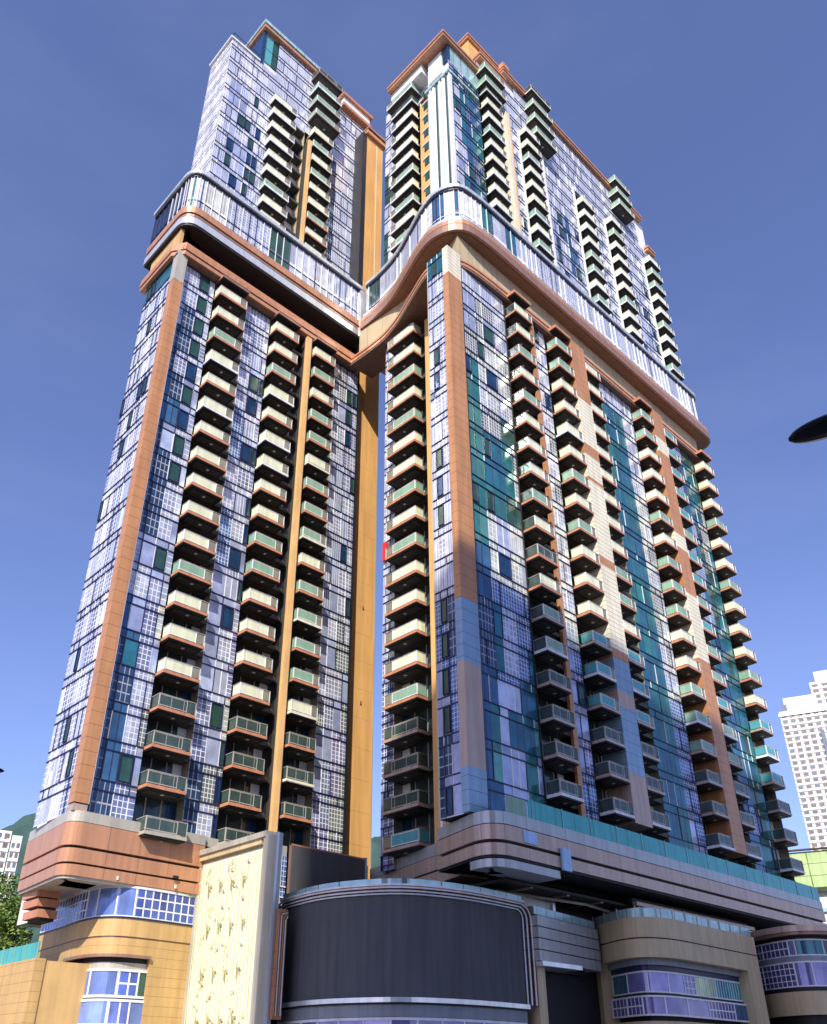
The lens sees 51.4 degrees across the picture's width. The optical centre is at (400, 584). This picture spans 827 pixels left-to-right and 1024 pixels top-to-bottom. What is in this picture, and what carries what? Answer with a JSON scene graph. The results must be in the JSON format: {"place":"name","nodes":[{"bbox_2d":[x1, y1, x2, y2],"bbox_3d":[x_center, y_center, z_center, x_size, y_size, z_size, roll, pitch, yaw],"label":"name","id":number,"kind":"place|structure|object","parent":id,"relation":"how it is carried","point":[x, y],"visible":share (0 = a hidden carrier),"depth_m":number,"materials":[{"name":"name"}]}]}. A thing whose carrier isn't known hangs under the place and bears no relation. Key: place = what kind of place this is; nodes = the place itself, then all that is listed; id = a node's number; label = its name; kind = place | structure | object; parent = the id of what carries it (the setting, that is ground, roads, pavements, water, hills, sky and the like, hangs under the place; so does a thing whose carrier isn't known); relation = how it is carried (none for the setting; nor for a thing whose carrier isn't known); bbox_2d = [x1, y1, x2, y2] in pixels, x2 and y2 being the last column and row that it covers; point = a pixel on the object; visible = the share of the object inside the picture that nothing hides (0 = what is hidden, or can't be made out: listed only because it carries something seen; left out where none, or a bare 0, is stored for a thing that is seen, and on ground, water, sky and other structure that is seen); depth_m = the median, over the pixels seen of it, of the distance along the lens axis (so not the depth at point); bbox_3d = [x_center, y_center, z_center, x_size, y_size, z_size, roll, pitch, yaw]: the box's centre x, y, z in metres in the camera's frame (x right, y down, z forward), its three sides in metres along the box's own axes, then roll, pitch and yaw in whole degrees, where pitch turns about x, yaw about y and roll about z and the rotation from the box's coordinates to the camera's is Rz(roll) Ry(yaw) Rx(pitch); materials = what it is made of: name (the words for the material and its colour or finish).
{"place":"outdoors","nodes":[
{"label":"outdoors","id":0,"kind":"place"},
{"bbox_2d":[0,830,11,878],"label":"residential tower","id":1,"kind":"structure","parent":0,"point":[5,837],"depth_m":269.50,"materials":[{"name":"white concrete"}]},
{"bbox_2d":[0,835,22,899],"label":"residential tower","id":2,"kind":"structure","parent":0,"point":[13,855],"depth_m":267.85,"materials":[{"name":"white concrete"}]},
{"bbox_2d":[1,813,40,943],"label":"hill","id":3,"kind":"structure","parent":0,"point":[23,826],"depth_m":849.22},
{"bbox_2d":[371,837,379,867],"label":"hill","id":4,"kind":"structure","parent":0,"point":[375,851],"depth_m":733.21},
{"bbox_2d":[0,0,826,852],"label":"sky","id":5,"kind":"structure","parent":0,"point":[711,115],"materials":[{"name":"blue"}]},
{"bbox_2d":[788,847,826,923],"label":"netted building","id":6,"kind":"structure","parent":0,"point":[815,867],"depth_m":140.05,"materials":[{"name":"green fabric"}]},
{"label":"hillside","id":7,"kind":"structure","parent":0,"visible":0},
{"bbox_2d":[0,911,11,950],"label":"broadleaf tree","id":8,"kind":"object","parent":7,"relation":"on","point":[1,923],"visible":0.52,"depth_m":80.03,"materials":[{"name":"green plant"}]},
{"bbox_2d":[0,872,16,919],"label":"broadleaf tree","id":9,"kind":"object","parent":7,"relation":"on","point":[3,880],"visible":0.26,"depth_m":92.23,"materials":[{"name":"green plant"}]},
{"bbox_2d":[0,940,17,949],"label":"broadleaf tree","id":10,"kind":"object","parent":7,"relation":"on","point":[4,942],"visible":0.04,"depth_m":78.45,"materials":[{"name":"green plant"}]},
{"bbox_2d":[0,873,22,927],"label":"broadleaf tree","id":11,"kind":"object","parent":7,"relation":"on","point":[13,886],"visible":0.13,"depth_m":98.87,"materials":[{"name":"green plant"}]},
{"bbox_2d":[0,892,29,946],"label":"broadleaf tree","id":12,"kind":"object","parent":7,"relation":"on","point":[11,929],"visible":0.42,"depth_m":82.11,"materials":[{"name":"green plant"}]},
{"bbox_2d":[0,873,32,945],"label":"broadleaf tree","id":13,"kind":"object","parent":7,"relation":"on","point":[12,891],"visible":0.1,"depth_m":87.48,"materials":[{"name":"green plant"}]},
{"bbox_2d":[0,898,34,945],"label":"broadleaf tree","id":14,"kind":"object","parent":7,"relation":"on","point":[33,932],"visible":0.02,"depth_m":91.61,"materials":[{"name":"green plant"}]},
{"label":"pavement","id":15,"kind":"structure","parent":0,"visible":0},
{"bbox_2d":[0,941,89,1023],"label":"retaining wall","id":16,"kind":"structure","parent":15,"relation":"on","point":[34,989],"depth_m":58.01,"materials":[{"name":"stone"}]},
{"bbox_2d":[38,886,195,1023],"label":"podium","id":17,"kind":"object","parent":15,"relation":"on","point":[130,946],"visible":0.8,"depth_m":61.30,"materials":[{"name":"stone"}]},
{"bbox_2d":[78,999,143,1023],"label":"window","id":18,"kind":"structure","parent":17,"relation":"in","point":[92,1011],"depth_m":58.27,"materials":[{"name":"blue glass"}]},
{"bbox_2d":[82,968,146,998],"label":"window","id":19,"kind":"structure","parent":17,"relation":"in","point":[100,982],"depth_m":59.25,"materials":[{"name":"blue glass"}]},
{"bbox_2d":[40,886,195,932],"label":"window","id":20,"kind":"structure","parent":17,"relation":"in","point":[136,901],"depth_m":62.87,"materials":[{"name":"blue glass"}]},
{"bbox_2d":[17,19,385,927],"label":"apartment tower","id":21,"kind":"structure","parent":17,"relation":"on","point":[219,683],"depth_m":83.81,"materials":[{"name":"blue glass"}]},
{"bbox_2d":[62,716,71,742],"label":"window","id":22,"kind":"structure","parent":21,"relation":"in","point":[66,732],"depth_m":67.29,"materials":[{"name":"glass"}]},
{"bbox_2d":[65,749,74,777],"bbox_3d":[-24.860,13.448,64.606,0.118,2.100,0.652,25,-39,-37],"label":"window","id":23,"kind":"structure","parent":21,"relation":"in","point":[71,754],"depth_m":64.59,"materials":[{"name":"glass"}]},
{"bbox_2d":[73,647,81,671],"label":"window","id":24,"kind":"structure","parent":21,"relation":"in","point":[77,658],"depth_m":70.98,"materials":[{"name":"glass"}]},
{"bbox_2d":[97,500,103,520],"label":"window","id":25,"kind":"structure","parent":21,"relation":"in","point":[102,503],"depth_m":79.88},
{"bbox_2d":[117,439,123,458],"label":"window","id":26,"kind":"structure","parent":21,"relation":"in","point":[122,442],"depth_m":81.93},
{"bbox_2d":[117,754,133,783],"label":"window","id":27,"kind":"structure","parent":21,"relation":"in","point":[126,761],"depth_m":65.78,"materials":[{"name":"glass"}]},
{"bbox_2d":[126,409,133,428],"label":"window","id":28,"kind":"structure","parent":21,"relation":"in","point":[131,413],"depth_m":83.01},
{"bbox_2d":[136,380,143,400],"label":"window","id":29,"kind":"structure","parent":21,"relation":"in","point":[138,396],"depth_m":84.00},
{"bbox_2d":[141,376,147,395],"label":"window","id":30,"kind":"structure","parent":21,"relation":"in","point":[145,379],"depth_m":83.43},
{"bbox_2d":[146,317,152,334],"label":"window","id":31,"kind":"structure","parent":21,"relation":"in","point":[150,320],"depth_m":89.31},
{"bbox_2d":[153,546,166,570],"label":"window","id":32,"kind":"structure","parent":21,"relation":"in","point":[160,553],"depth_m":75.21,"materials":[{"name":"glass"}]},
{"bbox_2d":[168,461,180,483],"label":"window","id":33,"kind":"structure","parent":21,"relation":"in","point":[174,469],"depth_m":79.92,"materials":[{"name":"glass"}]},
{"bbox_2d":[172,434,184,456],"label":"window","id":34,"kind":"structure","parent":21,"relation":"in","point":[178,445],"depth_m":81.48,"materials":[{"name":"glass"}]},
{"bbox_2d":[176,409,188,430],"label":"window","id":35,"kind":"structure","parent":21,"relation":"in","point":[182,421],"depth_m":83.05,"materials":[{"name":"glass"}]},
{"bbox_2d":[181,385,192,405],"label":"window","id":36,"kind":"structure","parent":21,"relation":"in","point":[186,396],"depth_m":84.60,"materials":[{"name":"glass"}]},
{"bbox_2d":[185,361,196,381],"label":"window","id":37,"kind":"structure","parent":21,"relation":"in","point":[190,372],"depth_m":86.19,"materials":[{"name":"glass"}]},
{"bbox_2d":[189,338,199,358],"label":"window","id":38,"kind":"structure","parent":21,"relation":"in","point":[194,348],"depth_m":87.78,"materials":[{"name":"glass"}]},
{"bbox_2d":[192,316,203,335],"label":"window","id":39,"kind":"structure","parent":21,"relation":"in","point":[198,323],"depth_m":89.33,"materials":[{"name":"glass"}]},
{"bbox_2d":[196,295,206,314],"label":"window","id":40,"kind":"structure","parent":21,"relation":"in","point":[201,302],"depth_m":90.90,"materials":[{"name":"glass"}]},
{"bbox_2d":[199,275,209,293],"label":"window","id":41,"kind":"structure","parent":21,"relation":"in","point":[205,282],"depth_m":92.49,"materials":[{"name":"glass"}]},
{"bbox_2d":[211,815,217,837],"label":"window","id":42,"kind":"structure","parent":21,"relation":"in","point":[214,821],"depth_m":69.30,"materials":[{"name":"glass"}]},
{"bbox_2d":[209,702,223,728],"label":"window","id":43,"kind":"structure","parent":21,"relation":"in","point":[216,715],"depth_m":73.36,"materials":[{"name":"glass"}]},
{"bbox_2d":[214,777,221,803],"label":"window","id":44,"kind":"structure","parent":21,"relation":"in","point":[218,784],"depth_m":70.76,"materials":[{"name":"glass"}]},
{"bbox_2d":[218,741,225,765],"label":"window","id":45,"kind":"structure","parent":21,"relation":"in","point":[222,747],"depth_m":72.34,"materials":[{"name":"glass"}]},
{"bbox_2d":[223,152,230,166],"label":"window","id":46,"kind":"structure","parent":21,"relation":"in","point":[227,157],"depth_m":108.66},
{"bbox_2d":[221,605,233,629],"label":"window","id":47,"kind":"structure","parent":21,"relation":"in","point":[227,612],"depth_m":78.07,"materials":[{"name":"glass"}]},
{"bbox_2d":[226,137,232,150],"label":"window","id":48,"kind":"structure","parent":21,"relation":"in","point":[229,145],"depth_m":110.27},
{"bbox_2d":[227,173,235,187],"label":"window","id":49,"kind":"structure","parent":21,"relation":"in","point":[231,179],"depth_m":107.73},
{"bbox_2d":[228,547,240,569],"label":"window","id":50,"kind":"structure","parent":21,"relation":"in","point":[234,554],"depth_m":81.20,"materials":[{"name":"glass"}]},
{"bbox_2d":[236,580,242,601],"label":"window","id":51,"kind":"structure","parent":21,"relation":"in","point":[239,590],"depth_m":80.18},
{"bbox_2d":[237,113,244,127],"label":"window","id":52,"kind":"structure","parent":21,"relation":"in","point":[241,119],"depth_m":114.01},
{"bbox_2d":[241,183,246,195],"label":"window","id":53,"kind":"structure","parent":21,"relation":"in","point":[244,187],"depth_m":108.83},
{"bbox_2d":[243,524,247,543],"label":"window","id":54,"kind":"structure","parent":21,"relation":"in","point":[245,534],"depth_m":83.35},
{"bbox_2d":[240,443,251,463],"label":"window","id":55,"kind":"structure","parent":21,"relation":"in","point":[246,450],"depth_m":87.50,"materials":[{"name":"glass"}]},
{"bbox_2d":[243,167,248,180],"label":"window","id":56,"kind":"structure","parent":21,"relation":"in","point":[246,171],"depth_m":110.42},
{"bbox_2d":[245,498,250,516],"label":"window","id":57,"kind":"structure","parent":21,"relation":"in","point":[248,506],"depth_m":84.88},
{"bbox_2d":[246,396,256,415],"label":"window","id":58,"kind":"structure","parent":21,"relation":"in","point":[251,406],"depth_m":90.62,"materials":[{"name":"glass"}]},
{"bbox_2d":[248,171,254,184],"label":"window","id":59,"kind":"structure","parent":21,"relation":"in","point":[251,176],"depth_m":110.93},
{"bbox_2d":[251,448,256,465],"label":"window","id":60,"kind":"structure","parent":21,"relation":"in","point":[254,450],"depth_m":88.04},
{"bbox_2d":[248,374,259,393],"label":"window","id":61,"kind":"structure","parent":21,"relation":"in","point":[254,381],"depth_m":92.19,"materials":[{"name":"glass"}]},
{"bbox_2d":[251,156,256,169],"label":"window","id":62,"kind":"structure","parent":21,"relation":"in","point":[253,161],"depth_m":112.49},
{"bbox_2d":[259,380,263,395],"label":"window","id":63,"kind":"structure","parent":21,"relation":"in","point":[261,381],"depth_m":92.71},
{"bbox_2d":[340,544,346,562],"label":"window","id":64,"kind":"structure","parent":21,"relation":"in","point":[343,549],"depth_m":92.31,"materials":[{"name":"glass"}]},
{"bbox_2d":[345,598,350,617],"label":"window","id":65,"kind":"structure","parent":21,"relation":"in","point":[347,602],"depth_m":89.66,"materials":[{"name":"glass"}]},
{"bbox_2d":[345,430,350,446],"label":"window","id":66,"kind":"structure","parent":21,"relation":"in","point":[347,434],"depth_m":100.15,"materials":[{"name":"glass"}]},
{"bbox_2d":[346,409,351,425],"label":"window","id":67,"kind":"structure","parent":21,"relation":"in","point":[348,414],"depth_m":101.75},
{"bbox_2d":[346,389,352,405],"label":"window","id":68,"kind":"structure","parent":21,"relation":"in","point":[349,394],"depth_m":103.30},
{"bbox_2d":[349,477,354,493],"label":"window","id":69,"kind":"structure","parent":21,"relation":"in","point":[352,480],"depth_m":97.54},
{"bbox_2d":[353,393,356,408],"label":"window","id":70,"kind":"structure","parent":21,"relation":"in","point":[354,395],"depth_m":103.81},
{"bbox_2d":[181,830,282,1023],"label":"feature wall","id":71,"kind":"structure","parent":15,"relation":"on","point":[230,962],"depth_m":60.79,"materials":[{"name":"beige stone"}]},
{"bbox_2d":[279,846,367,905],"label":"podium","id":72,"kind":"object","parent":15,"relation":"on","point":[284,872],"visible":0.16,"depth_m":68.25,"materials":[{"name":"brown stone"}]},
{"bbox_2d":[279,856,286,905],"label":"window","id":73,"kind":"structure","parent":72,"relation":"in","point":[284,859],"depth_m":67.90,"materials":[{"name":"blue glass"}]},
{"bbox_2d":[286,843,366,893],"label":"advertising screen","id":74,"kind":"object","parent":72,"relation":"attached to","point":[309,866],"visible":0.63,"depth_m":70.37,"materials":[{"name":"black metal"}]},
{"bbox_2d":[269,878,548,1023],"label":"advertising screen","id":75,"kind":"object","parent":15,"relation":"on","point":[394,951],"visible":0.98,"depth_m":56.78,"materials":[{"name":"black metal"}]},
{"bbox_2d":[277,1017,527,1023],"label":"window","id":76,"kind":"structure","parent":75,"relation":"in","point":[363,1020],"depth_m":53.96,"materials":[{"name":"blue glass"}]},
{"bbox_2d":[350,29,826,1023],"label":"apartment tower","id":77,"kind":"structure","parent":15,"relation":"on","point":[572,721],"depth_m":87.62,"materials":[{"name":"blue glass"}]},
{"bbox_2d":[431,260,436,277],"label":"window","id":78,"kind":"structure","parent":77,"relation":"in","point":[433,265],"depth_m":90.71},
{"bbox_2d":[434,370,439,390],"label":"window","id":79,"kind":"structure","parent":77,"relation":"in","point":[437,375],"depth_m":82.88,"materials":[{"name":"glass"}]},
{"bbox_2d":[434,347,439,365],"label":"window","id":80,"kind":"structure","parent":77,"relation":"in","point":[436,351],"depth_m":84.35,"materials":[{"name":"glass"}]},
{"bbox_2d":[436,447,442,468],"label":"window","id":81,"kind":"structure","parent":77,"relation":"in","point":[439,455],"depth_m":78.11,"materials":[{"name":"glass"}]},
{"bbox_2d":[437,475,443,497],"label":"window","id":82,"kind":"structure","parent":77,"relation":"in","point":[440,487],"depth_m":76.52,"materials":[{"name":"glass"}]},
{"bbox_2d":[438,504,444,526],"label":"window","id":83,"kind":"structure","parent":77,"relation":"in","point":[441,520],"depth_m":74.95,"materials":[{"name":"glass"}]},
{"bbox_2d":[440,598,447,623],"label":"window","id":84,"kind":"structure","parent":77,"relation":"in","point":[443,603],"depth_m":70.27,"materials":[{"name":"glass"}]},
{"bbox_2d":[441,632,448,658],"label":"window","id":85,"kind":"structure","parent":77,"relation":"in","point":[444,637],"depth_m":68.71,"materials":[{"name":"glass"}]},
{"bbox_2d":[442,668,449,695],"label":"window","id":86,"kind":"structure","parent":77,"relation":"in","point":[445,673],"depth_m":67.12,"materials":[{"name":"glass"}]},
{"bbox_2d":[443,706,450,733],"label":"window","id":87,"kind":"structure","parent":77,"relation":"in","point":[446,711],"depth_m":65.57,"materials":[{"name":"glass"}]},
{"bbox_2d":[445,787,453,815],"bbox_3d":[3.572,15.780,62.442,0.118,2.000,0.660,25,-39,-37],"label":"window","id":88,"kind":"structure","parent":77,"relation":"in","point":[448,791],"depth_m":62.44,"materials":[{"name":"glass"}]},
{"bbox_2d":[465,352,471,371],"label":"window","id":89,"kind":"structure","parent":77,"relation":"in","point":[468,358],"depth_m":85.14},
{"bbox_2d":[469,166,475,181],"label":"window","id":90,"kind":"structure","parent":77,"relation":"in","point":[471,172],"depth_m":110.39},
{"bbox_2d":[472,480,478,502],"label":"window","id":91,"kind":"structure","parent":77,"relation":"in","point":[474,485],"depth_m":77.32,"materials":[{"name":"glass"}]},
{"bbox_2d":[477,340,484,359],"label":"window","id":92,"kind":"structure","parent":77,"relation":"in","point":[481,353],"depth_m":87.96,"materials":[{"name":"glass"}]},
{"bbox_2d":[483,436,491,457],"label":"window","id":93,"kind":"structure","parent":77,"relation":"in","point":[487,444],"depth_m":81.71,"materials":[{"name":"glass"}]},
{"bbox_2d":[483,324,494,346],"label":"window","id":94,"kind":"structure","parent":77,"relation":"in","point":[488,333],"depth_m":90.41,"materials":[{"name":"glass"}]},
{"bbox_2d":[487,490,494,512],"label":"window","id":95,"kind":"structure","parent":77,"relation":"in","point":[490,496],"depth_m":78.54,"materials":[{"name":"glass"}]},
{"bbox_2d":[486,368,497,391],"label":"window","id":96,"kind":"structure","parent":77,"relation":"in","point":[492,381],"depth_m":87.27,"materials":[{"name":"glass"}]},
{"bbox_2d":[498,552,512,579],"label":"window","id":97,"kind":"structure","parent":77,"relation":"in","point":[505,567],"depth_m":76.28,"materials":[{"name":"glass"}]},
{"bbox_2d":[545,392,552,410],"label":"window","id":98,"kind":"structure","parent":77,"relation":"in","point":[547,397],"depth_m":94.68,"materials":[{"name":"glass"}]},
{"bbox_2d":[521,906,601,975],"bbox_3d":[12.181,27.355,65.469,9.674,4.050,3.481,25,-39,-37],"label":"canopy","id":99,"kind":"object","parent":77,"relation":"attached to","point":[565,944],"visible":0.79,"depth_m":64.20,"materials":[{"name":"white metal"}]},
{"bbox_2d":[577,682,586,706],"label":"window","id":100,"kind":"structure","parent":77,"relation":"in","point":[581,688],"depth_m":77.41,"materials":[{"name":"glass"}]},
{"bbox_2d":[696,525,702,541],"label":"window","id":101,"kind":"structure","parent":77,"relation":"in","point":[698,528],"depth_m":111.82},
{"bbox_2d":[715,632,721,648],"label":"window","id":102,"kind":"structure","parent":77,"relation":"in","point":[717,640],"depth_m":103.26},
{"bbox_2d":[756,815,763,835],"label":"window","id":103,"kind":"structure","parent":77,"relation":"in","point":[758,818],"depth_m":93.02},
{"bbox_2d":[771,848,779,868],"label":"window","id":104,"kind":"structure","parent":77,"relation":"in","point":[774,852],"depth_m":92.76,"materials":[{"name":"glass"}]},
{"bbox_2d":[592,906,769,1023],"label":"podium","id":105,"kind":"object","parent":15,"relation":"on","point":[661,966],"visible":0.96,"depth_m":67.19,"materials":[{"name":"beige stone"},{"name":"glass"},{"name":"white metal"}]},
{"bbox_2d":[611,970,742,1001],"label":"window","id":106,"kind":"structure","parent":105,"relation":"in","point":[644,981],"depth_m":66.68,"materials":[{"name":"purple glass"}]},
{"bbox_2d":[611,995,749,1022],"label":"window","id":107,"kind":"structure","parent":105,"relation":"in","point":[641,1005],"depth_m":65.56,"materials":[{"name":"purple glass"}]},
{"bbox_2d":[750,924,826,1023],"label":"podium","id":108,"kind":"object","parent":15,"relation":"on","point":[792,960],"visible":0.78,"depth_m":74.66,"materials":[{"name":"brown stone"}]},
{"bbox_2d":[755,939,826,961],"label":"window","id":109,"kind":"structure","parent":108,"relation":"in","point":[792,947],"depth_m":75.25,"materials":[{"name":"blue glass"}]},
{"bbox_2d":[759,961,826,990],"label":"window","id":110,"kind":"structure","parent":108,"relation":"in","point":[796,973],"depth_m":74.17,"materials":[{"name":"purple glass"}]},
{"bbox_3d":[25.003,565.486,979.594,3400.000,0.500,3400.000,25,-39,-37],"label":"ground","id":111,"kind":"structure","parent":0,"visible":0},
{"bbox_2d":[778,694,826,850],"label":"residential tower","id":112,"kind":"structure","parent":111,"relation":"on","point":[803,718],"depth_m":408.27,"materials":[{"name":"white concrete"}]},
{"bbox_2d":[788,414,826,442],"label":"street lamp","id":113,"kind":"object","parent":111,"relation":"on","point":[813,430],"visible":1,"depth_m":11.96,"materials":[{"name":"metal"}]},
{"bbox_2d":[809,670,826,705],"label":"residential tower","id":114,"kind":"structure","parent":111,"relation":"on","point":[818,687],"depth_m":424.07,"materials":[{"name":"white concrete"}]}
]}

